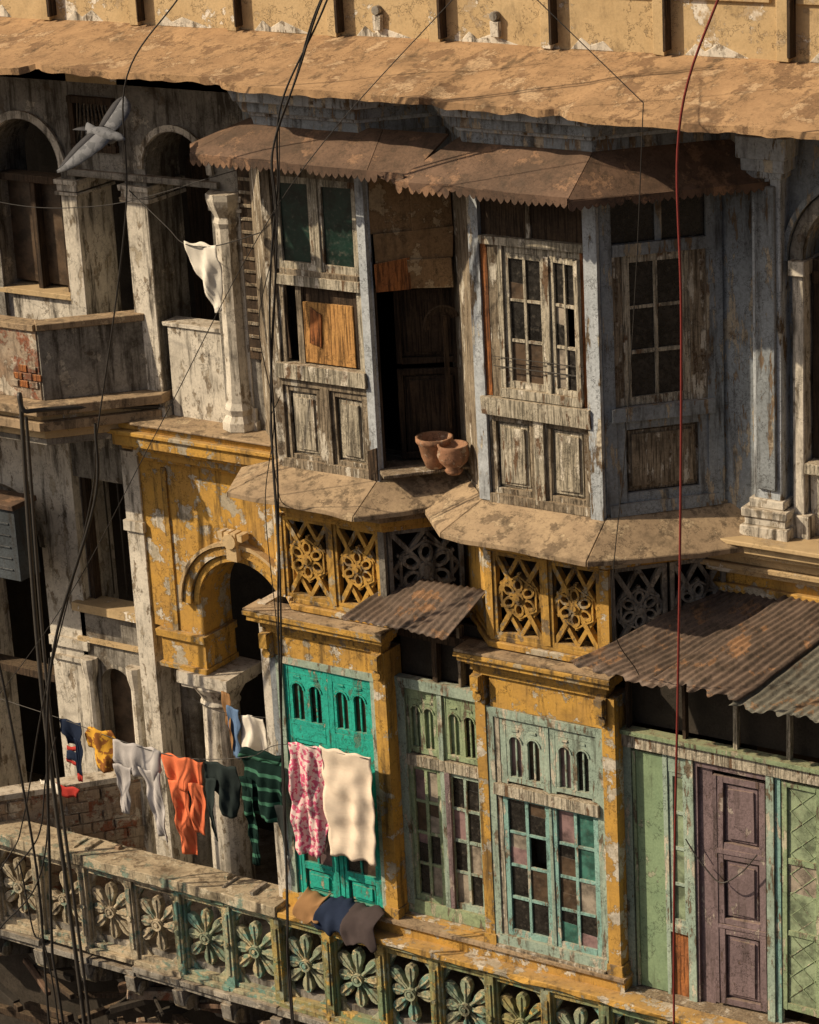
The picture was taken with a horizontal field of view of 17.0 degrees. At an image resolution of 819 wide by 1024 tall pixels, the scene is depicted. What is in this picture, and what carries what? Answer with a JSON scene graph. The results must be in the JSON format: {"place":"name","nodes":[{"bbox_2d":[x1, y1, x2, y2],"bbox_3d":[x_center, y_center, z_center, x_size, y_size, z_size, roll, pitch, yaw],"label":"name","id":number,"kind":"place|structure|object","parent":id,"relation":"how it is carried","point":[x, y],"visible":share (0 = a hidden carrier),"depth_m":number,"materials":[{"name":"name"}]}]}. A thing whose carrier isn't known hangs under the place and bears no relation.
{"place":"outdoors","nodes":[
{"label":"outdoors","id":0,"kind":"place"},
{"bbox_2d":[0,0,177,869],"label":"power cable","id":1,"kind":"object","parent":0,"point":[159,22],"visible":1,"depth_m":23.41,"materials":[{"name":"black rubber"}]},
{"bbox_2d":[56,96,130,172],"bbox_3d":[-2.511,-3.128,22.745,0.570,0.538,0.717,9,23,32],"label":"flying pigeon","id":2,"kind":"object","parent":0,"point":[94,140],"visible":0.98,"depth_m":22.63,"materials":[{"name":"grey"}]},
{"bbox_2d":[0,0,451,693],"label":"power cable","id":3,"kind":"object","parent":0,"point":[218,310],"visible":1,"depth_m":22.54,"materials":[{"name":"black rubber"}]},
{"bbox_2d":[537,0,643,674],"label":"power cable","id":4,"kind":"object","parent":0,"point":[633,316],"visible":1,"depth_m":20.37,"materials":[{"name":"black rubber"}]},
{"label":"street","id":5,"kind":"structure","parent":0,"visible":0},
{"bbox_2d":[0,664,49,1023],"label":"power cable","id":6,"kind":"object","parent":5,"relation":"on","point":[31,835],"visible":1,"depth_m":25.74,"materials":[{"name":"black rubber"}]},
{"bbox_2d":[0,657,58,1023],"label":"power cable","id":7,"kind":"object","parent":5,"relation":"on","point":[27,899],"visible":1,"depth_m":25.94,"materials":[{"name":"black rubber"}]},
{"bbox_2d":[24,416,91,1023],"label":"iron pipe","id":8,"kind":"object","parent":5,"relation":"on","point":[50,712],"visible":0.94,"depth_m":26.16,"materials":[{"name":"black metal"}]},
{"bbox_2d":[46,423,99,1023],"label":"power cable","id":9,"kind":"object","parent":5,"relation":"on","point":[48,698],"visible":1,"depth_m":25.00,"materials":[{"name":"black rubber"}]},
{"bbox_2d":[17,392,159,1023],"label":"iron pipe","id":10,"kind":"object","parent":5,"relation":"on","point":[22,410],"visible":0.94,"depth_m":25.97,"materials":[{"name":"black metal"}]},
{"bbox_2d":[0,698,367,759],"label":"clothes line","id":11,"kind":"object","parent":10,"relation":"attached to","point":[172,755],"visible":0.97,"depth_m":25.44,"materials":[{"name":"paint"}]},
{"bbox_2d":[59,719,82,781],"bbox_3d":[-3.211,2.269,26.189,0.092,0.608,0.288,-21,26,-41],"label":"childs jersey","id":12,"kind":"object","parent":11,"relation":"hanging from","point":[72,732],"visible":1,"depth_m":26.15,"materials":[{"name":"blue fabric"}]},
{"bbox_2d":[85,726,115,772],"bbox_3d":[-2.936,2.253,26.003,0.393,0.444,0.094,9,23,32],"label":"yellow shirt","id":13,"kind":"object","parent":11,"relation":"hanging from","point":[99,742],"visible":1,"depth_m":25.97,"materials":[{"name":"fabric"}]},
{"bbox_2d":[113,739,167,842],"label":"grey trousers","id":14,"kind":"object","parent":11,"relation":"hanging from","point":[130,759],"visible":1,"depth_m":25.80,"materials":[{"name":"grey fabric"}]},
{"bbox_2d":[161,753,205,854],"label":"orange tracksuit trousers","id":15,"kind":"object","parent":11,"relation":"hanging from","point":[184,775],"visible":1,"depth_m":25.55,"materials":[{"name":"orange fabric"}]},
{"bbox_2d":[204,761,240,840],"bbox_3d":[-1.718,2.702,25.337,0.404,0.836,0.130,9,23,32],"label":"dark shirt","id":16,"kind":"object","parent":11,"relation":"hanging from","point":[223,782],"visible":1,"depth_m":25.28,"materials":[{"name":"black fabric"}]},
{"bbox_2d":[237,747,288,865],"bbox_3d":[-1.333,2.727,25.063,0.530,1.206,0.126,9,23,32],"label":"green striped shirt","id":17,"kind":"object","parent":11,"relation":"hanging from","point":[261,781],"visible":0.91,"depth_m":25.00,"materials":[{"name":"fabric"}]},
{"bbox_2d":[288,742,328,859],"bbox_3d":[-0.916,2.610,24.745,0.394,1.135,0.109,6,21,25],"label":"pink floral scarf","id":18,"kind":"object","parent":11,"relation":"hanging from","point":[309,822],"visible":1,"depth_m":24.76,"materials":[{"name":"fabric"}]},
{"bbox_2d":[319,745,375,865],"bbox_3d":[-0.545,2.626,24.506,0.560,1.084,0.073,9,23,32],"label":"cream towel","id":19,"kind":"object","parent":11,"relation":"hanging from","point":[348,806],"visible":1,"depth_m":24.49,"materials":[{"name":"beige fabric"}]},
{"bbox_2d":[269,0,327,1023],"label":"power cable","id":20,"kind":"object","parent":5,"relation":"on","point":[310,33],"visible":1,"depth_m":22.63,"materials":[{"name":"black rubber"}]},
{"bbox_2d":[0,122,818,1023],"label":"wall behind","id":21,"kind":"structure","parent":5,"relation":"on","point":[248,584],"depth_m":28.19,"materials":[{"name":"paint"}]},
{"bbox_2d":[0,771,145,901],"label":"return wall","id":22,"kind":"structure","parent":21,"relation":"on","point":[93,809],"depth_m":27.67,"materials":[{"name":"brick"}]},
{"bbox_2d":[40,779,79,797],"bbox_3d":[-3.496,2.782,27.444,0.504,0.154,0.034,8,22,29],"label":"red cloth","id":23,"kind":"object","parent":22,"relation":"on","point":[67,792],"visible":0.62,"depth_m":27.41,"materials":[{"name":"fabric"}]},
{"bbox_2d":[0,310,172,445],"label":"balcony box","id":24,"kind":"object","parent":21,"relation":"on","point":[53,362],"visible":0.91,"depth_m":25.38,"materials":[{"name":"brick"}]},
{"bbox_2d":[0,438,297,923],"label":"arcade","id":25,"kind":"object","parent":21,"relation":"attached to","point":[152,660],"visible":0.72,"depth_m":26.94,"materials":[{"name":"paint"}]},
{"bbox_2d":[0,489,40,580],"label":"metal cabinet","id":26,"kind":"object","parent":25,"relation":"attached to","point":[14,561],"visible":0.94,"depth_m":27.00,"materials":[{"name":"metal"}]},
{"bbox_2d":[0,69,298,432],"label":"verandah","id":27,"kind":"object","parent":25,"relation":"on","point":[59,263],"visible":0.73,"depth_m":25.24,"materials":[{"name":"grey paint"}]},
{"bbox_2d":[129,190,262,246],"bbox_3d":[-1.941,-2.519,24.123,0.183,0.313,2.106,-18,24,-36],"label":"clothes line","id":28,"kind":"object","parent":27,"relation":"attached to","point":[182,242],"visible":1,"depth_m":24.13,"materials":[{"name":"grey fabric"}]},
{"bbox_2d":[184,241,222,312],"bbox_3d":[-1.808,-2.069,24.083,0.376,0.624,0.091,9,23,32],"label":"white cloth","id":29,"kind":"object","parent":28,"relation":"hanging from","point":[206,265],"visible":0.99,"depth_m":24.05,"materials":[{"name":"fabric"}]},
{"bbox_2d":[107,414,294,473],"bbox_3d":[-1.745,-0.604,25.287,2.170,0.440,0.639,9,23,32],"label":"verandah ledge","id":30,"kind":"object","parent":25,"relation":"on","point":[197,443],"visible":0.4,"depth_m":25.17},
{"bbox_2d":[0,938,306,1023],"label":"balcony brackets","id":31,"kind":"object","parent":21,"relation":"attached to","point":[134,992],"visible":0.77,"depth_m":27.22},
{"bbox_2d":[0,845,678,1023],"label":"balcony balustrade","id":32,"kind":"object","parent":31,"relation":"on","point":[231,983],"visible":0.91,"depth_m":25.91,"materials":[{"name":"stone"}]},
{"bbox_2d":[292,887,330,924],"bbox_3d":[-0.888,3.641,25.237,0.304,0.252,0.265,13,25,38],"label":"brown folded cloth","id":33,"kind":"object","parent":32,"relation":"on","point":[309,902],"visible":1,"depth_m":25.20,"materials":[{"name":"fabric"}]},
{"bbox_2d":[313,896,354,936],"bbox_3d":[-0.670,3.707,25.115,0.366,0.317,0.284,9,23,32],"label":"folded cloth navy","id":34,"kind":"object","parent":32,"relation":"on","point":[330,913],"visible":1,"depth_m":25.06,"materials":[{"name":"fabric"}]},
{"bbox_2d":[339,902,385,952],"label":"folded trousers","id":35,"kind":"object","parent":32,"relation":"on","point":[359,922],"visible":1,"depth_m":24.89,"materials":[{"name":"grey fabric"}]},
{"bbox_2d":[0,819,747,1023],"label":"balcony coping","id":36,"kind":"object","parent":32,"relation":"on","point":[206,882],"visible":0.91,"depth_m":25.76,"materials":[{"name":"beige stone"}]},
{"bbox_2d":[619,681,818,1023],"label":"building facade","id":37,"kind":"object","parent":31,"relation":"on","point":[747,945],"visible":0.91,"depth_m":22.90,"materials":[{"name":"green paint"}]},
{"bbox_2d":[685,839,757,882],"bbox_3d":[2.591,2.937,22.800,0.668,0.330,0.034,9,23,32],"label":"door chain","id":38,"kind":"object","parent":37,"relation":"attached to","point":[710,873],"depth_m":22.86,"materials":[{"name":"paint"}]},
{"bbox_2d":[729,642,818,722],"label":"corrugated awning sheet","id":39,"kind":"object","parent":37,"relation":"on","point":[792,689],"visible":1,"depth_m":21.58,"materials":[{"name":"metal"}]},
{"bbox_2d":[0,17,818,139],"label":"roof eave","id":40,"kind":"object","parent":21,"relation":"attached to","point":[765,98],"visible":0.99,"depth_m":21.89,"materials":[{"name":"concrete"}]},
{"bbox_2d":[0,0,818,92],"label":"parapet wall","id":41,"kind":"structure","parent":21,"relation":"on","point":[782,31],"depth_m":22.23,"materials":[{"name":"beige paint"}]},
{"bbox_2d":[242,591,632,992],"bbox_3d":[0.455,2.747,24.601,3.758,3.903,1.073,9,23,32],"label":"building facade","id":42,"kind":"object","parent":21,"relation":"on","point":[488,765],"visible":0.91,"depth_m":24.09,"materials":[{"name":"paint"}]},
{"bbox_2d":[192,698,265,717],"bbox_3d":[-1.559,1.886,25.934,1.307,0.151,0.052,12,24,37],"label":"clothes line","id":43,"kind":"object","parent":42,"relation":"attached to","point":[224,712],"visible":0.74,"depth_m":26.15,"materials":[{"name":"fabric"}]},
{"bbox_2d":[221,691,232,750],"bbox_3d":[-1.714,1.989,26.141,0.086,0.602,0.149,-16,23,-33],"label":"hanging shirt","id":44,"kind":"object","parent":43,"relation":"hanging from","point":[225,699],"visible":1,"depth_m":26.08,"materials":[{"name":"brown fabric"}]},
{"bbox_2d":[226,705,240,759],"bbox_3d":[-1.658,2.098,26.097,0.070,0.544,0.159,-20,25,-39],"label":"hanging shirt","id":45,"kind":"object","parent":43,"relation":"hanging from","point":[232,712],"visible":0.96,"depth_m":26.05,"materials":[{"name":"blue fabric"}]},
{"bbox_2d":[240,715,267,751],"bbox_3d":[-1.482,2.248,26.036,0.308,0.685,0.121,9,23,32],"label":"hanging shirt","id":46,"kind":"object","parent":43,"relation":"hanging from","point":[253,734],"visible":0.45,"depth_m":25.99,"materials":[{"name":"white fabric"}]},
{"bbox_2d":[227,90,468,627],"bbox_3d":[-0.577,-1.364,23.604,2.961,4.700,1.024,9,23,32],"label":"bay window structure","id":47,"kind":"object","parent":42,"relation":"on","point":[307,112],"visible":0.32,"depth_m":23.55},
{"bbox_2d":[258,168,469,481],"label":"bay window panels","id":48,"kind":"object","parent":47,"relation":"attached to","point":[328,226],"visible":0.93,"depth_m":23.25,"materials":[{"name":"grey wood"}]},
{"bbox_2d":[274,512,725,652],"bbox_3d":[0.668,0.592,23.445,4.114,0.780,0.725,7,22,27],"label":"stone lattice","id":49,"kind":"object","parent":42,"relation":"on","point":[337,565],"visible":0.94,"depth_m":23.11,"materials":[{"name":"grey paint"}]},
{"bbox_2d":[341,578,484,639],"bbox_3d":[0.093,0.768,23.561,1.260,0.357,0.658,9,23,32],"label":"corrugated awning","id":50,"kind":"object","parent":49,"relation":"attached to","point":[440,610],"visible":1,"depth_m":23.47,"materials":[{"name":"metal"}]},
{"bbox_2d":[432,105,729,661],"bbox_3d":[1.201,-1.076,22.488,3.104,4.700,1.026,9,23,32],"label":"bay window","id":51,"kind":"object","parent":42,"relation":"on","point":[548,132],"visible":0.22,"depth_m":22.72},
{"bbox_2d":[415,431,452,469],"bbox_3d":[0.216,-0.512,23.346,0.324,0.279,0.324,9,23,32],"label":"terracotta pot","id":52,"kind":"object","parent":51,"relation":"on","point":[427,442],"visible":0.94,"depth_m":23.28,"materials":[{"name":"orange ceramic"}]},
{"bbox_2d":[437,439,469,475],"bbox_3d":[0.372,-0.450,23.174,0.280,0.260,0.280,9,23,32],"label":"terracotta pot","id":53,"kind":"object","parent":51,"relation":"on","point":[453,456],"visible":1,"depth_m":23.08,"materials":[{"name":"orange ceramic"}]},
{"bbox_2d":[189,117,769,211],"bbox_3d":[0.343,-2.780,21.903,5.184,0.422,1.120,6,21,23],"label":"tin canopy","id":54,"kind":"object","parent":51,"relation":"attached to","point":[401,159],"visible":0.96,"depth_m":21.52,"materials":[{"name":"brown metal"}]},
{"bbox_2d":[227,459,744,566],"bbox_3d":[0.623,-0.036,23.135,5.011,0.353,1.240,9,23,32],"label":"sill skirt","id":55,"kind":"object","parent":51,"relation":"attached to","point":[456,508],"visible":0.95,"depth_m":22.59,"materials":[{"name":"concrete"}]},
{"bbox_2d":[0,117,284,643],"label":"power cable","id":56,"kind":"object","parent":55,"relation":"attached to","point":[259,329],"visible":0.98,"depth_m":22.89,"materials":[{"name":"black rubber"}]},
{"bbox_2d":[466,192,724,520],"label":"bay window right panels","id":57,"kind":"object","parent":51,"relation":"attached to","point":[551,404],"visible":0.91,"depth_m":22.07,"materials":[{"name":"grey wood"}]},
{"bbox_2d":[700,535,818,602],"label":"ledge","id":58,"kind":"object","parent":21,"relation":"attached to","point":[769,569],"visible":0.34,"depth_m":22.31,"materials":[{"name":"beige paint"}]},
{"bbox_2d":[569,590,774,687],"bbox_3d":[2.264,1.011,22.368,1.822,0.465,0.699,-11,21,-21],"label":"corrugated awning sheet","id":59,"kind":"object","parent":58,"relation":"attached to","point":[649,649],"visible":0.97,"depth_m":22.42,"materials":[{"name":"metal"}]},
{"bbox_2d":[647,595,818,700],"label":"corrugated awning sheet","id":60,"kind":"object","parent":58,"relation":"attached to","point":[740,661],"visible":1,"depth_m":21.95,"materials":[{"name":"metal"}]},
{"bbox_2d":[722,132,818,541],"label":"wall","id":61,"kind":"structure","parent":58,"relation":"on","point":[770,254],"depth_m":21.80,"materials":[{"name":"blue paint"}]},
{"bbox_2d":[673,0,718,1023],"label":"telephone cable","id":62,"kind":"object","parent":5,"relation":"on","point":[681,403],"visible":1,"depth_m":20.64,"materials":[{"name":"black rubber"}]}
]}

